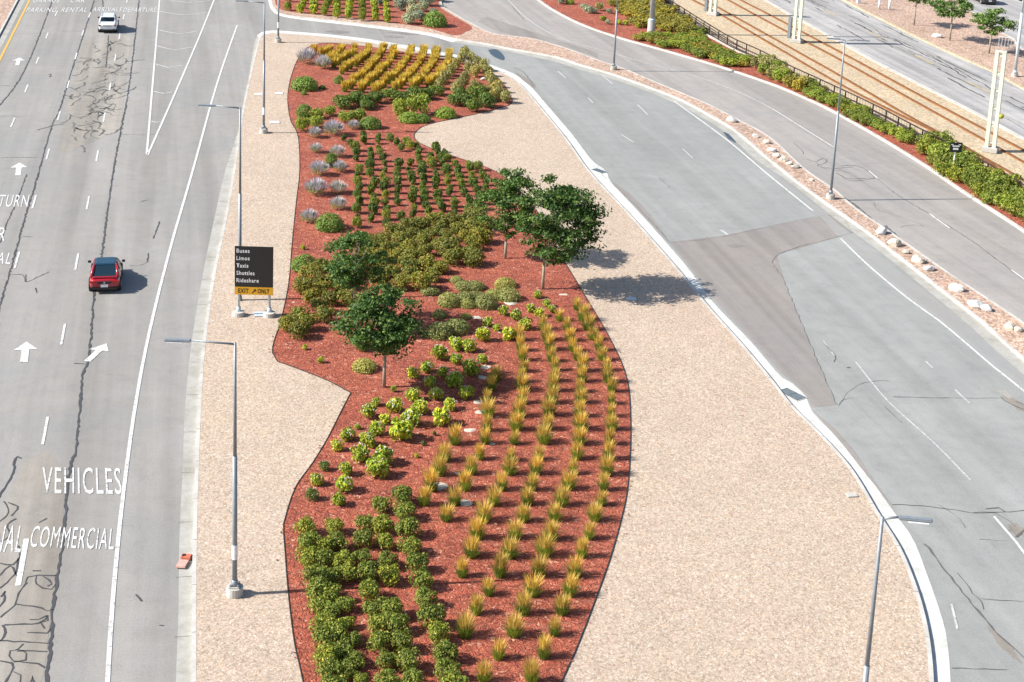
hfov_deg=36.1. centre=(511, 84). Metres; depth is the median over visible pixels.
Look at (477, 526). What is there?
grass clump
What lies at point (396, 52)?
grass clump
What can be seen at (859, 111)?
railing shrub
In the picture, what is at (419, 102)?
garden shrub
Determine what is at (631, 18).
meadow shrub
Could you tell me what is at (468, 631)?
grass clump
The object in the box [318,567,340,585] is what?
hedge shrub
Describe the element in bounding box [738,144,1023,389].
exit shoulder
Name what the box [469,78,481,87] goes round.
pale shrub
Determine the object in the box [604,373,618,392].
grass clump
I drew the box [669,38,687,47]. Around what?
verge shrub
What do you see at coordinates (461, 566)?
grass clump
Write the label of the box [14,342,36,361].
road arrow
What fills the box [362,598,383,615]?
hedge shrub
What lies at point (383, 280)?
olive shrub
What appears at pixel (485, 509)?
grass clump
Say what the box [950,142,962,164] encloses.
sign
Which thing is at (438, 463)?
grass clump
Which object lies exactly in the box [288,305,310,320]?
olive shrub
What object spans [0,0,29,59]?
yellow line
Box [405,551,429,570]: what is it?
hedge shrub
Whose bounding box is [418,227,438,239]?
olive shrub
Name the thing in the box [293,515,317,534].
hedge shrub
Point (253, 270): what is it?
vehicle sign
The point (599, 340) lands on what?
grass clump
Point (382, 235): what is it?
olive shrub
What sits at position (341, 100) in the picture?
garden shrub
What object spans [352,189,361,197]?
shrub
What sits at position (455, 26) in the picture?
mulch bed
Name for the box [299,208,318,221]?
lavender
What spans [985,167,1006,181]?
verge bush
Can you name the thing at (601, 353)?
grass clump
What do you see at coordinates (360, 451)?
flowering shrub
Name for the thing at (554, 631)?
grass clump
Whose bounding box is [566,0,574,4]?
sage shrub
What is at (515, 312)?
flowering shrub
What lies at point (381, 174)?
shrub
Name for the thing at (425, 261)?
olive shrub
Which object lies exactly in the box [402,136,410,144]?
shrub
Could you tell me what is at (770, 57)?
verge bush
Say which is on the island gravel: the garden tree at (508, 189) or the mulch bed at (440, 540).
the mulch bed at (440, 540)
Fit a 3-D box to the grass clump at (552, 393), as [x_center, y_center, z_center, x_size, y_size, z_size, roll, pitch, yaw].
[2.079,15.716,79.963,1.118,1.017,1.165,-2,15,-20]
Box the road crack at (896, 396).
[514,8,1023,669]
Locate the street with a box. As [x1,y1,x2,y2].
[769,0,1023,136]
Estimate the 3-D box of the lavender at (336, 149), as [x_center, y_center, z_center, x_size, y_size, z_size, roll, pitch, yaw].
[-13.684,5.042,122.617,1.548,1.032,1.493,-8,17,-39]
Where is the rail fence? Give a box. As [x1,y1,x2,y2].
[661,0,1023,185]
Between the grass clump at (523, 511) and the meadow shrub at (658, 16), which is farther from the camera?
the meadow shrub at (658, 16)
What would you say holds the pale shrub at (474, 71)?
on the mulch bed at (440, 540)
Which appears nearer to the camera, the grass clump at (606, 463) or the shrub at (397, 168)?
the grass clump at (606, 463)
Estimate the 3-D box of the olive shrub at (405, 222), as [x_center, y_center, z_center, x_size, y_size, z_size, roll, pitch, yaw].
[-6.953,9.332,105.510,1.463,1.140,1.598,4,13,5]
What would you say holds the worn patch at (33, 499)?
on the arterial road at (62, 228)
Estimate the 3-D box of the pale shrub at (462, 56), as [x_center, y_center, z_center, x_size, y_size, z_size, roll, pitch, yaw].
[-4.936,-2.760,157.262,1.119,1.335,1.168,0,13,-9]
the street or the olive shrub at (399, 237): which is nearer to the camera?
the olive shrub at (399, 237)
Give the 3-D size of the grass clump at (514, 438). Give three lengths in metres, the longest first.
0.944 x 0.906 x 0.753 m
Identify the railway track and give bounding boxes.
[692,0,1023,186]
[727,0,1023,163]
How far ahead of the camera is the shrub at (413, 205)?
109.78 m
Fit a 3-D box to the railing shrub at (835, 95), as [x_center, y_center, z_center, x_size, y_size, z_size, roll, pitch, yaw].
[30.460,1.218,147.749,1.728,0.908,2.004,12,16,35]
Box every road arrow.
[11,163,25,174]
[12,58,24,64]
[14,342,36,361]
[84,343,108,360]
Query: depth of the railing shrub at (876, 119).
139.58 m
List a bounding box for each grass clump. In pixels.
[310,43,317,53]
[317,46,326,56]
[323,45,330,54]
[325,52,333,60]
[330,57,337,67]
[334,53,343,64]
[336,44,343,54]
[339,64,345,74]
[340,79,350,91]
[341,50,348,60]
[341,60,350,71]
[345,49,351,58]
[347,78,356,89]
[348,58,354,69]
[349,73,357,82]
[350,42,358,50]
[351,48,357,56]
[352,57,360,66]
[353,72,361,82]
[354,53,362,64]
[357,79,366,91]
[358,51,366,62]
[358,68,366,79]
[360,49,369,59]
[362,65,369,75]
[364,47,371,57]
[364,62,371,71]
[365,73,374,85]
[367,58,375,69]
[369,71,377,82]
[369,80,380,92]
[371,55,378,67]
[373,50,381,60]
[374,68,381,79]
[376,64,383,76]
[376,80,384,90]
[377,47,384,58]
[378,41,388,52]
[378,62,386,73]
[380,76,387,87]
[383,70,393,84]
[386,58,392,67]
[388,45,396,51]
[389,48,399,58]
[389,70,397,80]
[390,67,400,77]
[390,80,399,90]
[394,63,403,74]
[395,76,405,88]
[398,73,406,85]
[401,54,409,64]
[402,71,411,81]
[404,49,413,61]
[406,67,414,78]
[408,78,418,88]
[411,75,420,87]
[414,72,425,84]
[414,484,432,506]
[417,55,424,65]
[420,43,428,53]
[420,67,428,80]
[420,466,440,491]
[424,74,433,87]
[425,61,433,71]
[427,73,438,84]
[429,53,438,60]
[429,57,436,67]
[431,48,439,55]
[431,452,449,476]
[432,44,441,53]
[434,65,445,76]
[434,438,453,461]
[437,502,455,522]
[439,63,447,74]
[446,423,464,445]
[446,483,463,505]
[452,555,471,577]
[453,608,476,639]
[455,467,474,491]
[460,531,484,558]
[462,453,480,474]
[466,512,490,539]
[467,592,485,615]
[472,497,495,522]
[473,440,486,459]
[474,658,494,681]
[475,396,499,416]
[479,424,494,444]
[480,573,497,596]
[481,412,496,430]
[482,389,492,402]
[483,373,498,391]
[483,483,502,506]
[486,364,506,381]
[488,636,508,660]
[489,550,514,578]
[494,470,509,491]
[498,453,518,475]
[498,533,524,559]
[501,607,529,638]
[505,444,516,460]
[505,515,525,540]
[507,409,526,431]
[507,429,522,444]
[509,587,535,616]
[511,395,529,416]
[512,332,526,351]
[513,323,526,340]
[513,502,533,522]
[514,384,530,403]
[515,366,528,379]
[515,374,530,390]
[515,484,538,505]
[516,343,529,360]
[516,357,529,371]
[517,570,545,597]
[520,655,540,681]
[521,470,540,490]
[525,453,545,474]
[528,551,549,577]
[531,444,546,460]
[531,530,560,557]
[534,423,555,444]
[534,631,555,659]
[537,313,548,329]
[538,395,559,416]
[538,411,555,429]
[540,320,553,340]
[541,516,562,540]
[543,331,557,350]
[543,382,559,402]
[544,370,563,390]
[544,501,565,521]
[544,613,563,636]
[545,346,558,361]
[549,366,561,378]
[549,482,573,506]
[550,352,559,370]
[550,591,573,615]
[552,307,565,321]
[557,570,581,597]
[559,468,580,490]
[561,315,571,330]
[562,326,576,341]
[563,552,585,578]
[565,454,579,474]
[567,336,578,351]
[569,425,590,444]
[569,439,585,460]
[570,408,592,428]
[571,297,581,310]
[572,343,584,360]
[572,387,589,402]
[572,397,587,415]
[572,536,592,558]
[573,300,593,320]
[575,351,589,369]
[575,376,587,390]
[576,363,590,381]
[577,311,596,330]
[581,519,597,540]
[585,326,599,339]
[585,499,605,522]
[592,331,606,350]
[595,488,610,506]
[596,345,610,360]
[596,470,611,491]
[597,451,617,474]
[598,360,614,382]
[600,355,611,370]
[600,437,616,458]
[603,411,620,430]
[603,427,616,444]
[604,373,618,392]
[606,401,616,413]
[607,390,615,403]
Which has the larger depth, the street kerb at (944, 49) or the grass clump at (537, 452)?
the street kerb at (944, 49)
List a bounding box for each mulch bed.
[273,43,629,681]
[275,0,471,34]
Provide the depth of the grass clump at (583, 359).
83.97 m
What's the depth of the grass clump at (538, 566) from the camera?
63.72 m
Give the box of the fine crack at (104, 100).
[37,40,138,151]
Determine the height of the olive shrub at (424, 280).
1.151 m
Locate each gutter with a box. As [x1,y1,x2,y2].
[0,0,24,48]
[176,36,258,681]
[257,30,950,681]
[268,0,456,41]
[454,40,1023,374]
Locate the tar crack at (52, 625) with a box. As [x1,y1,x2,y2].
[0,0,163,681]
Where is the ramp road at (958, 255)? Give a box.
[442,0,1023,321]
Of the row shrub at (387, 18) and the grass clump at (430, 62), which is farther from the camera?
the row shrub at (387, 18)
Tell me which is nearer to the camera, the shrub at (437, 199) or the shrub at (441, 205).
the shrub at (441, 205)
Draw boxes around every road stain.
[327,30,347,33]
[385,35,402,37]
[390,32,419,34]
[488,49,504,59]
[723,132,735,142]
[726,244,743,247]
[987,626,1021,662]
[997,390,1013,397]
[1002,395,1023,411]
[1008,523,1023,536]
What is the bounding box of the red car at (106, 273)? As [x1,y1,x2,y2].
[88,257,124,290]
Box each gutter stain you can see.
[515,72,535,87]
[612,182,667,240]
[814,411,892,506]
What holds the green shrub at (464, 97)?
on the mulch bed at (440, 540)
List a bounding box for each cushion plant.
[351,357,376,373]
[420,286,440,295]
[426,321,453,340]
[432,309,446,318]
[437,292,460,308]
[445,318,470,335]
[449,275,463,283]
[454,280,472,290]
[457,291,474,300]
[458,298,474,308]
[461,313,471,319]
[467,290,483,300]
[468,280,484,290]
[474,293,497,310]
[484,288,502,300]
[494,277,515,288]
[496,287,520,302]
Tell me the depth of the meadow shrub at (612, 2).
193.33 m
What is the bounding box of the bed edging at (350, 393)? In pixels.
[272,43,630,681]
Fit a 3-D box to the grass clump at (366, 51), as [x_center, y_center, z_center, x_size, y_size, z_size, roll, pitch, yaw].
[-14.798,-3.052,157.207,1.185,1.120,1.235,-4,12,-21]
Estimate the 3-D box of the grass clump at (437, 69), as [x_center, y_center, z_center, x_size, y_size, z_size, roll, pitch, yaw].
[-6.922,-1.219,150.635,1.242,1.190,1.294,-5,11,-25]
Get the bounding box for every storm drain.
[590,168,607,173]
[780,388,806,400]
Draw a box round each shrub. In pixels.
[277,313,299,331]
[283,1,291,9]
[287,321,309,339]
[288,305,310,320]
[291,276,315,293]
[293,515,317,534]
[294,117,309,131]
[295,545,319,567]
[296,2,303,12]
[296,311,318,330]
[297,262,322,278]
[297,530,322,549]
[300,0,305,6]
[300,563,326,584]
[301,287,320,302]
[304,574,335,600]
[305,487,319,500]
[307,593,329,614]
[308,611,336,632]
[309,0,318,7]
[309,4,317,13]
[309,108,323,116]
[309,115,323,127]
[309,297,329,312]
[309,472,323,485]
[310,271,326,282]
[311,549,333,567]
[311,625,338,647]
[311,641,342,665]
[312,279,330,295]
[313,257,328,272]
[314,535,334,550]
[315,656,342,678]
[316,304,336,322]
[318,356,324,362]
[318,460,329,470]
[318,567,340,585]
[320,6,327,15]
[320,673,346,681]
[321,290,338,305]
[321,583,343,602]
[321,602,340,619]
[322,2,328,9]
[322,105,335,115]
[324,272,337,286]
[324,517,344,533]
[324,617,348,642]
[326,530,348,550]
[329,636,352,663]
[330,439,343,451]
[331,94,355,108]
[331,283,346,296]
[331,549,355,568]
[332,0,340,5]
[332,7,340,17]
[332,491,345,505]
[334,474,353,491]
[335,596,355,613]
[335,657,357,679]
[336,288,357,305]
[336,563,357,581]
[338,109,354,121]
[338,461,353,475]
[340,426,355,441]
[340,616,355,628]
[341,134,346,140]
[344,5,353,12]
[344,630,363,646]
[345,9,351,18]
[348,90,364,104]
[348,650,365,668]
[349,140,360,148]
[349,442,370,462]
[350,527,373,547]
[351,202,361,212]
[351,216,361,227]
[352,146,360,154]
[352,175,361,184]
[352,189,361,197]
[353,154,358,160]
[353,247,371,255]
[353,548,373,565]
[353,671,368,681]
[354,108,365,119]
[354,163,364,173]
[354,513,374,530]
[355,181,363,189]
[355,560,379,582]
[356,195,363,204]
[357,578,380,601]
[358,7,366,13]
[358,11,365,20]
[358,94,375,107]
[358,430,375,447]
[360,100,374,109]
[360,130,366,136]
[360,135,367,143]
[360,402,377,417]
[362,252,377,266]
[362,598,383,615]
[364,158,375,168]
[365,167,373,175]
[365,235,387,249]
[365,454,389,479]
[366,184,375,194]
[366,629,391,651]
[367,90,383,102]
[367,212,374,222]
[367,420,385,434]
[367,613,388,633]
[368,151,373,157]
[368,202,377,213]
[369,177,379,187]
[369,196,379,205]
[369,247,385,253]
[369,272,389,284]
[370,0,377,6]
[371,5,378,13]
[371,397,380,405]
[371,445,393,464]
[371,495,392,512]
[371,513,393,534]
[372,11,379,20]
[373,532,394,549]
[373,668,400,681]
[374,232,390,241]
[374,647,396,669]
[375,136,380,143]
[375,256,395,269]
[376,147,383,154]
[376,563,400,586]
[377,239,398,253]
[377,596,404,620]
[378,549,398,568]
[379,152,386,159]
[379,171,386,178]
[379,181,387,191]
[379,413,390,423]
[380,88,400,100]
[380,198,388,205]
[381,160,387,165]
[381,175,390,183]
[381,190,390,197]
[381,208,390,218]
[381,218,389,226]
[382,221,405,239]
[383,2,389,9]
[383,6,390,14]
[383,12,390,22]
[383,205,390,210]
[384,612,410,632]
[385,264,399,277]
[386,133,394,141]
[386,396,403,412]
[387,246,403,261]
[387,627,413,651]
[389,231,408,244]
[389,416,413,440]
[390,273,411,289]
[390,385,396,391]
[390,484,413,502]
[392,97,411,116]
[392,171,401,178]
[392,501,416,518]
[393,0,407,10]
[393,136,399,144]
[393,166,401,172]
[393,175,401,184]
[394,91,410,100]
[394,157,403,166]
[394,184,401,192]
[394,197,401,205]
[394,516,422,538]
[394,646,421,670]
[395,253,421,269]
[396,535,422,554]
[397,143,404,150]
[397,210,404,219]
[398,217,418,230]
[399,238,416,249]
[400,265,420,276]
[400,407,421,426]
[400,667,426,681]
[401,11,418,23]
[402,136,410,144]
[402,245,425,258]
[403,226,421,238]
[404,386,421,400]
[405,86,426,97]
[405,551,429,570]
[406,0,419,6]
[406,4,419,12]
[406,140,414,149]
[407,91,430,113]
[407,158,413,165]
[407,169,415,174]
[407,173,416,184]
[407,191,416,202]
[407,366,419,378]
[408,565,433,588]
[409,209,416,217]
[409,216,431,230]
[410,185,418,195]
[410,203,416,209]
[410,270,437,289]
[410,397,428,414]
[411,232,430,247]
[414,10,424,20]
[414,586,437,610]
[415,147,421,155]
[415,154,422,162]
[416,165,426,174]
[416,242,433,254]
[416,253,436,271]
[416,602,446,627]
[417,1,428,10]
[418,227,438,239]
[419,0,434,4]
[419,171,427,181]
[419,183,425,189]
[419,187,428,194]
[420,194,429,202]
[420,360,434,372]
[421,200,429,208]
[422,88,436,98]
[423,10,447,27]
[423,267,441,281]
[423,375,436,387]
[424,204,432,214]
[425,212,443,221]
[426,155,435,164]
[426,619,451,644]
[428,84,444,95]
[428,386,444,398]
[429,160,437,168]
[430,220,447,231]
[430,235,449,249]
[430,344,448,358]
[431,141,440,150]
[431,175,440,184]
[431,638,458,662]
[432,182,438,189]
[432,190,441,198]
[432,260,449,272]
[432,407,450,426]
[433,239,458,254]
[433,657,462,679]
[434,76,445,87]
[435,196,442,203]
[435,211,461,225]
[436,152,442,160]
[436,227,454,238]
[437,200,445,211]
[437,366,447,377]
[438,666,469,681]
[439,156,445,165]
[440,69,452,82]
[440,148,447,155]
[440,164,451,175]
[442,247,462,265]
[443,153,451,160]
[443,177,451,184]
[444,397,457,410]
[445,370,463,387]
[446,62,455,75]
[446,92,460,104]
[446,188,452,195]
[448,234,462,247]
[449,197,458,204]
[449,221,466,233]
[449,335,462,350]
[450,80,462,91]
[450,353,462,364]
[451,57,460,68]
[451,159,458,166]
[451,204,457,210]
[453,87,466,98]
[454,75,466,88]
[454,167,461,173]
[455,172,463,179]
[456,212,476,223]
[457,51,466,62]
[457,91,474,105]
[458,177,464,184]
[458,229,476,241]
[458,385,474,399]
[459,45,469,55]
[459,245,475,257]
[460,70,471,83]
[460,186,468,196]
[461,357,481,376]
[462,247,484,267]
[462,338,477,352]
[463,60,473,71]
[463,235,483,248]
[464,203,473,212]
[464,216,485,230]
[465,83,485,98]
[465,97,481,110]
[465,196,473,204]
[465,204,488,219]
[466,162,474,170]
[467,50,475,62]
[468,170,475,175]
[468,177,477,185]
[469,64,480,76]
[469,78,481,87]
[470,225,493,243]
[472,55,481,64]
[473,183,481,191]
[473,198,484,208]
[474,160,482,169]
[475,326,490,340]
[476,353,488,363]
[478,171,486,179]
[479,58,488,69]
[479,91,496,107]
[481,316,492,326]
[482,63,492,74]
[482,84,491,92]
[482,183,488,189]
[482,215,496,228]
[483,175,489,183]
[484,70,494,80]
[487,75,498,85]
[490,79,502,88]
[490,87,500,99]
[492,323,501,330]
[496,85,506,97]
[497,305,508,315]
[500,90,511,101]
[502,327,515,340]
[510,308,521,319]
[519,316,531,330]
[526,303,535,312]
[533,290,542,297]
[533,307,544,316]
[542,299,550,306]
[546,304,556,312]
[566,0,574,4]
[583,5,592,12]
[595,2,605,9]
[607,0,622,5]
[614,5,632,13]
[623,8,639,15]
[624,2,641,8]
[625,0,647,4]
[625,16,641,21]
[628,5,648,11]
[631,18,648,27]
[631,34,644,39]
[634,12,649,18]
[638,9,649,14]
[642,0,663,3]
[642,33,660,39]
[644,3,660,8]
[646,35,667,43]
[648,12,660,18]
[648,30,663,35]
[655,18,662,26]
[655,40,674,47]
[656,23,673,30]
[659,7,675,13]
[660,4,679,11]
[660,13,675,19]
[660,31,674,36]
[667,21,687,30]
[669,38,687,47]
[671,17,692,23]
[673,13,691,18]
[673,25,693,32]
[673,31,689,36]
[677,18,694,22]
[679,34,695,39]
[680,43,696,51]
[686,47,702,53]
[687,37,701,42]
[688,30,704,34]
[691,49,712,57]
[694,26,708,32]
[697,40,715,47]
[702,45,717,49]
[707,51,718,58]
[710,52,728,62]
[712,48,726,52]
[718,57,738,65]
[723,48,735,53]
[723,52,734,56]
[735,60,749,66]
[736,54,751,61]
[801,87,814,94]
[805,90,823,97]
[807,80,821,87]
[816,94,828,102]
[824,96,841,106]
[826,92,844,98]
[835,103,849,110]
[840,98,852,104]
[841,109,854,117]
[849,103,858,107]
[850,113,863,120]
[853,109,869,114]
[854,104,873,112]
[859,117,872,124]
[861,113,876,118]
[869,120,884,128]
[871,117,885,122]
[877,124,893,133]
[884,122,897,126]
[888,127,907,137]
[894,131,913,142]
[904,129,915,138]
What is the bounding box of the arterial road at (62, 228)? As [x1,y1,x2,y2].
[0,0,560,681]
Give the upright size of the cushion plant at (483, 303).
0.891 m
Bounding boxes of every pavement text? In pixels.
[0,195,29,206]
[0,252,10,263]
[0,525,20,551]
[26,8,55,11]
[31,526,113,548]
[43,467,121,493]
[61,8,85,11]
[93,7,121,10]
[123,8,159,11]
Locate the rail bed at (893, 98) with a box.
[674,0,1023,185]
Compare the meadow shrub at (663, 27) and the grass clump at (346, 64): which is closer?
the grass clump at (346, 64)
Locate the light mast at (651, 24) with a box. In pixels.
[647,0,655,32]
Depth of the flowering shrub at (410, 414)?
76.54 m
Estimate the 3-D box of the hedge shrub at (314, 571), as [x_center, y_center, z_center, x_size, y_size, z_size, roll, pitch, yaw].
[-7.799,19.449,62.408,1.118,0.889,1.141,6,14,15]
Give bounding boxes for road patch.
[478,17,596,56]
[670,215,851,406]
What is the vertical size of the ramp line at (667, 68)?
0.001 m
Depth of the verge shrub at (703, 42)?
169.70 m
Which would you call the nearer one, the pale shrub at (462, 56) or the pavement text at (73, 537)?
the pavement text at (73, 537)
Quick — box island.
[272,0,1023,355]
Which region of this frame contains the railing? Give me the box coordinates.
[998,36,1014,47]
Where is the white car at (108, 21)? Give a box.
[98,12,119,31]
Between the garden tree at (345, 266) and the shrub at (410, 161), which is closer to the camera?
the garden tree at (345, 266)
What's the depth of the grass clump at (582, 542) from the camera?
65.27 m
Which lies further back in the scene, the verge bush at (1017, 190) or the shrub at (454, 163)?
the shrub at (454, 163)
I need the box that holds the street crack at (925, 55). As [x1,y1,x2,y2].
[775,0,1023,128]
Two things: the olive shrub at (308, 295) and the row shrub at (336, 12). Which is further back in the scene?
the row shrub at (336, 12)
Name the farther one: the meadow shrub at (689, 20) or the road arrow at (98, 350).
the meadow shrub at (689, 20)
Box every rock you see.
[436,482,447,489]
[460,499,472,505]
[464,428,475,431]
[482,365,490,368]
[503,301,516,304]
[726,116,737,122]
[767,147,776,151]
[772,153,780,156]
[779,156,788,161]
[791,164,799,168]
[876,227,886,234]
[887,238,901,246]
[911,255,924,263]
[923,265,934,270]
[932,33,942,37]
[948,283,964,291]
[967,300,983,308]
[980,304,991,311]
[1004,322,1015,329]
[1014,326,1023,331]
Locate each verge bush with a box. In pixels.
[750,56,759,66]
[757,57,772,66]
[757,63,768,73]
[762,54,777,60]
[766,67,779,78]
[771,59,787,68]
[771,67,790,82]
[778,65,792,73]
[782,73,796,87]
[792,77,804,91]
[797,75,810,84]
[915,134,933,144]
[916,138,935,154]
[925,152,939,163]
[927,143,948,154]
[930,140,947,145]
[931,129,954,140]
[931,160,949,175]
[932,152,953,163]
[944,144,964,152]
[945,139,965,148]
[945,165,965,182]
[948,157,967,170]
[949,152,969,168]
[957,149,978,156]
[961,160,982,167]
[961,169,979,185]
[964,163,986,171]
[967,154,983,164]
[968,176,986,191]
[971,182,989,196]
[976,170,990,181]
[978,166,991,173]
[978,189,996,202]
[983,181,1005,199]
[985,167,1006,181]
[987,173,1012,186]
[993,194,1013,209]
[997,182,1016,192]
[998,189,1013,203]
[1002,173,1023,188]
[1005,200,1023,216]
[1007,186,1023,194]
[1009,193,1023,203]
[1018,206,1023,220]
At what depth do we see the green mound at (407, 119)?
133.70 m
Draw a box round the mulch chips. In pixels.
[268,53,638,681]
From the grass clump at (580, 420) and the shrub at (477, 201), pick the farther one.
the shrub at (477, 201)
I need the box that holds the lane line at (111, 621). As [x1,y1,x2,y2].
[105,0,237,681]
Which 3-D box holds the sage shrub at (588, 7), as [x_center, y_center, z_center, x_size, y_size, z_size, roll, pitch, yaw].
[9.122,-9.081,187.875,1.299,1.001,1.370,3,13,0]
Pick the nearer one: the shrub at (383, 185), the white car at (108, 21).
the shrub at (383, 185)
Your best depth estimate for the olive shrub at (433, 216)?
106.75 m
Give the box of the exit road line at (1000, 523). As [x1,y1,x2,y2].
[674,101,1023,552]
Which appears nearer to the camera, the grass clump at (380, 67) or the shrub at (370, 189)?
the shrub at (370, 189)
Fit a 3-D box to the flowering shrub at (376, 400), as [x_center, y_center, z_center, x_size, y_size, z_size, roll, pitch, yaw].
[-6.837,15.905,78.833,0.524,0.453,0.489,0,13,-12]
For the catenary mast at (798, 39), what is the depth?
175.43 m
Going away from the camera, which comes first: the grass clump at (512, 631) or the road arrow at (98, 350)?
the grass clump at (512, 631)
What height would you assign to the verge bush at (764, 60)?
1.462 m
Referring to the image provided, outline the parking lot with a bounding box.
[968,0,1023,48]
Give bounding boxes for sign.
[232,246,274,318]
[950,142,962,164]
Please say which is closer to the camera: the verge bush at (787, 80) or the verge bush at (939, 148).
the verge bush at (939, 148)
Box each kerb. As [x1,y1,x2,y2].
[0,0,17,33]
[191,39,259,681]
[259,33,933,681]
[270,0,456,39]
[440,0,1023,323]
[457,39,1023,360]
[538,0,1023,232]
[764,0,1023,139]
[842,0,1023,89]
[966,1,1023,49]
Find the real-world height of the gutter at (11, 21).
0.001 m
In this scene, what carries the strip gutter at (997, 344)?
on the exit road at (852, 308)
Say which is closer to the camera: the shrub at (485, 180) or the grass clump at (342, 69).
the shrub at (485, 180)
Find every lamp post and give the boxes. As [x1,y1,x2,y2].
[164,338,242,598]
[198,104,241,300]
[236,0,267,133]
[275,0,280,42]
[610,0,617,69]
[826,37,869,199]
[862,515,932,681]
[1011,0,1023,76]
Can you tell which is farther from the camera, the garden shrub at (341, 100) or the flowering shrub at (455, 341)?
the garden shrub at (341, 100)
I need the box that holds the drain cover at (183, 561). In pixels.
[175,553,191,567]
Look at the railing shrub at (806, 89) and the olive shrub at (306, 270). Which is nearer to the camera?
the olive shrub at (306, 270)
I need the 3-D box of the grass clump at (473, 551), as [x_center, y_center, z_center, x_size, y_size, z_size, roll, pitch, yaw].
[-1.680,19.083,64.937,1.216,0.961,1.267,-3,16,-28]
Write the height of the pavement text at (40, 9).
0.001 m
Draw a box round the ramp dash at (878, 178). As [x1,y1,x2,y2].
[773,109,1023,278]
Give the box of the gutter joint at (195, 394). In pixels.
[178,78,243,636]
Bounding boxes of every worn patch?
[0,452,63,681]
[59,34,129,151]
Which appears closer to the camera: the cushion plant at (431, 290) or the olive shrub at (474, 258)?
the cushion plant at (431, 290)
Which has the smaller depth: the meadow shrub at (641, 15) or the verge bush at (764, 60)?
the verge bush at (764, 60)
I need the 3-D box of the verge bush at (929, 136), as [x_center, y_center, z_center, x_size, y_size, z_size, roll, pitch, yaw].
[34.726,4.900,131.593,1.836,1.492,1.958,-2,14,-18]
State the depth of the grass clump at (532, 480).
70.83 m
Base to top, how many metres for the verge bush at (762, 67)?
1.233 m
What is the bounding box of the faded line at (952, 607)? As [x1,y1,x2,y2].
[558,71,970,628]
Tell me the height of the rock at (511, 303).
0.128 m
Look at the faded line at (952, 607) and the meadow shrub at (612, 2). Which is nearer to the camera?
the faded line at (952, 607)
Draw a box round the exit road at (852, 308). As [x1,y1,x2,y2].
[452,42,1023,681]
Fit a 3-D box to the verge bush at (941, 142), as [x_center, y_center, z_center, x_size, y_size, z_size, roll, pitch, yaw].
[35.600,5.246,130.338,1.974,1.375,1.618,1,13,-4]
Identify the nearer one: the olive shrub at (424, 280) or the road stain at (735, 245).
the olive shrub at (424, 280)
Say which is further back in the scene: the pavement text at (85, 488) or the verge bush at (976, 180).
the verge bush at (976, 180)
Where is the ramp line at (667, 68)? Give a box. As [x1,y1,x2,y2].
[508,0,1019,276]
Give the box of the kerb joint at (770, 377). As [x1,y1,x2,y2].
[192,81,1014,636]
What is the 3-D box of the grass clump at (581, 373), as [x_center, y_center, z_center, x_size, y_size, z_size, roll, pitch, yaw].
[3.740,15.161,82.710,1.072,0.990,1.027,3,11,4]
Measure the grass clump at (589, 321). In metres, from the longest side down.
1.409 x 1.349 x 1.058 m
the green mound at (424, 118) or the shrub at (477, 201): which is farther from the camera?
the green mound at (424, 118)
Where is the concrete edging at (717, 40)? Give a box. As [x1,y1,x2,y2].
[705,33,744,54]
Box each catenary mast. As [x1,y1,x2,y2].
[704,0,718,15]
[787,0,803,43]
[981,50,1006,153]
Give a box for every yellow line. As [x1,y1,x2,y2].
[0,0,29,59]
[825,10,988,91]
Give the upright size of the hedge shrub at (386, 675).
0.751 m
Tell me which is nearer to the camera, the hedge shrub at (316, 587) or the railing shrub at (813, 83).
the hedge shrub at (316, 587)
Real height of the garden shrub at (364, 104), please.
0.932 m
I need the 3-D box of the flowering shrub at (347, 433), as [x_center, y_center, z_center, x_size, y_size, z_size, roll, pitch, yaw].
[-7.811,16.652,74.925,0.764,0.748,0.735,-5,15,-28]
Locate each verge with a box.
[0,0,15,28]
[541,0,1023,227]
[847,0,1023,86]
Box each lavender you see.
[296,47,318,64]
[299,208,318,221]
[303,176,328,194]
[308,126,320,136]
[309,142,322,151]
[309,158,330,174]
[314,54,332,66]
[323,118,345,134]
[328,144,344,156]
[328,196,346,208]
[329,178,347,192]
[332,160,348,170]
[347,120,359,127]
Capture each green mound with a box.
[290,76,318,91]
[291,254,316,271]
[296,104,311,117]
[314,212,344,232]
[324,153,337,167]
[333,75,343,83]
[358,116,381,129]
[397,111,419,123]
[413,113,430,123]
[434,106,457,118]
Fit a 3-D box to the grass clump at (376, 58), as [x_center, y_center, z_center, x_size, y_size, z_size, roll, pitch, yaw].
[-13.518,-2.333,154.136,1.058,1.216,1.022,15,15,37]
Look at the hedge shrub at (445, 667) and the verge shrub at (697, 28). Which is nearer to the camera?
the hedge shrub at (445, 667)
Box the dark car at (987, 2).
[977,0,996,4]
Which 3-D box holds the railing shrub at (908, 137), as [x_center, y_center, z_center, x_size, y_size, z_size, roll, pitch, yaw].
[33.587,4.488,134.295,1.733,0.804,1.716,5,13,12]
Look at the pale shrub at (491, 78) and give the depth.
147.66 m
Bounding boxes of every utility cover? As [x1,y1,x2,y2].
[254,311,263,316]
[626,297,636,300]
[845,492,857,497]
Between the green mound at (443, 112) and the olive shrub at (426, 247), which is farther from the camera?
the green mound at (443, 112)
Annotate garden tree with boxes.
[319,229,398,304]
[328,282,435,387]
[472,166,540,258]
[502,173,611,288]
[909,0,929,24]
[923,0,974,40]
[969,7,1018,53]
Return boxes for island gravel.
[196,33,928,681]
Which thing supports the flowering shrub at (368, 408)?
on the mulch bed at (440, 540)

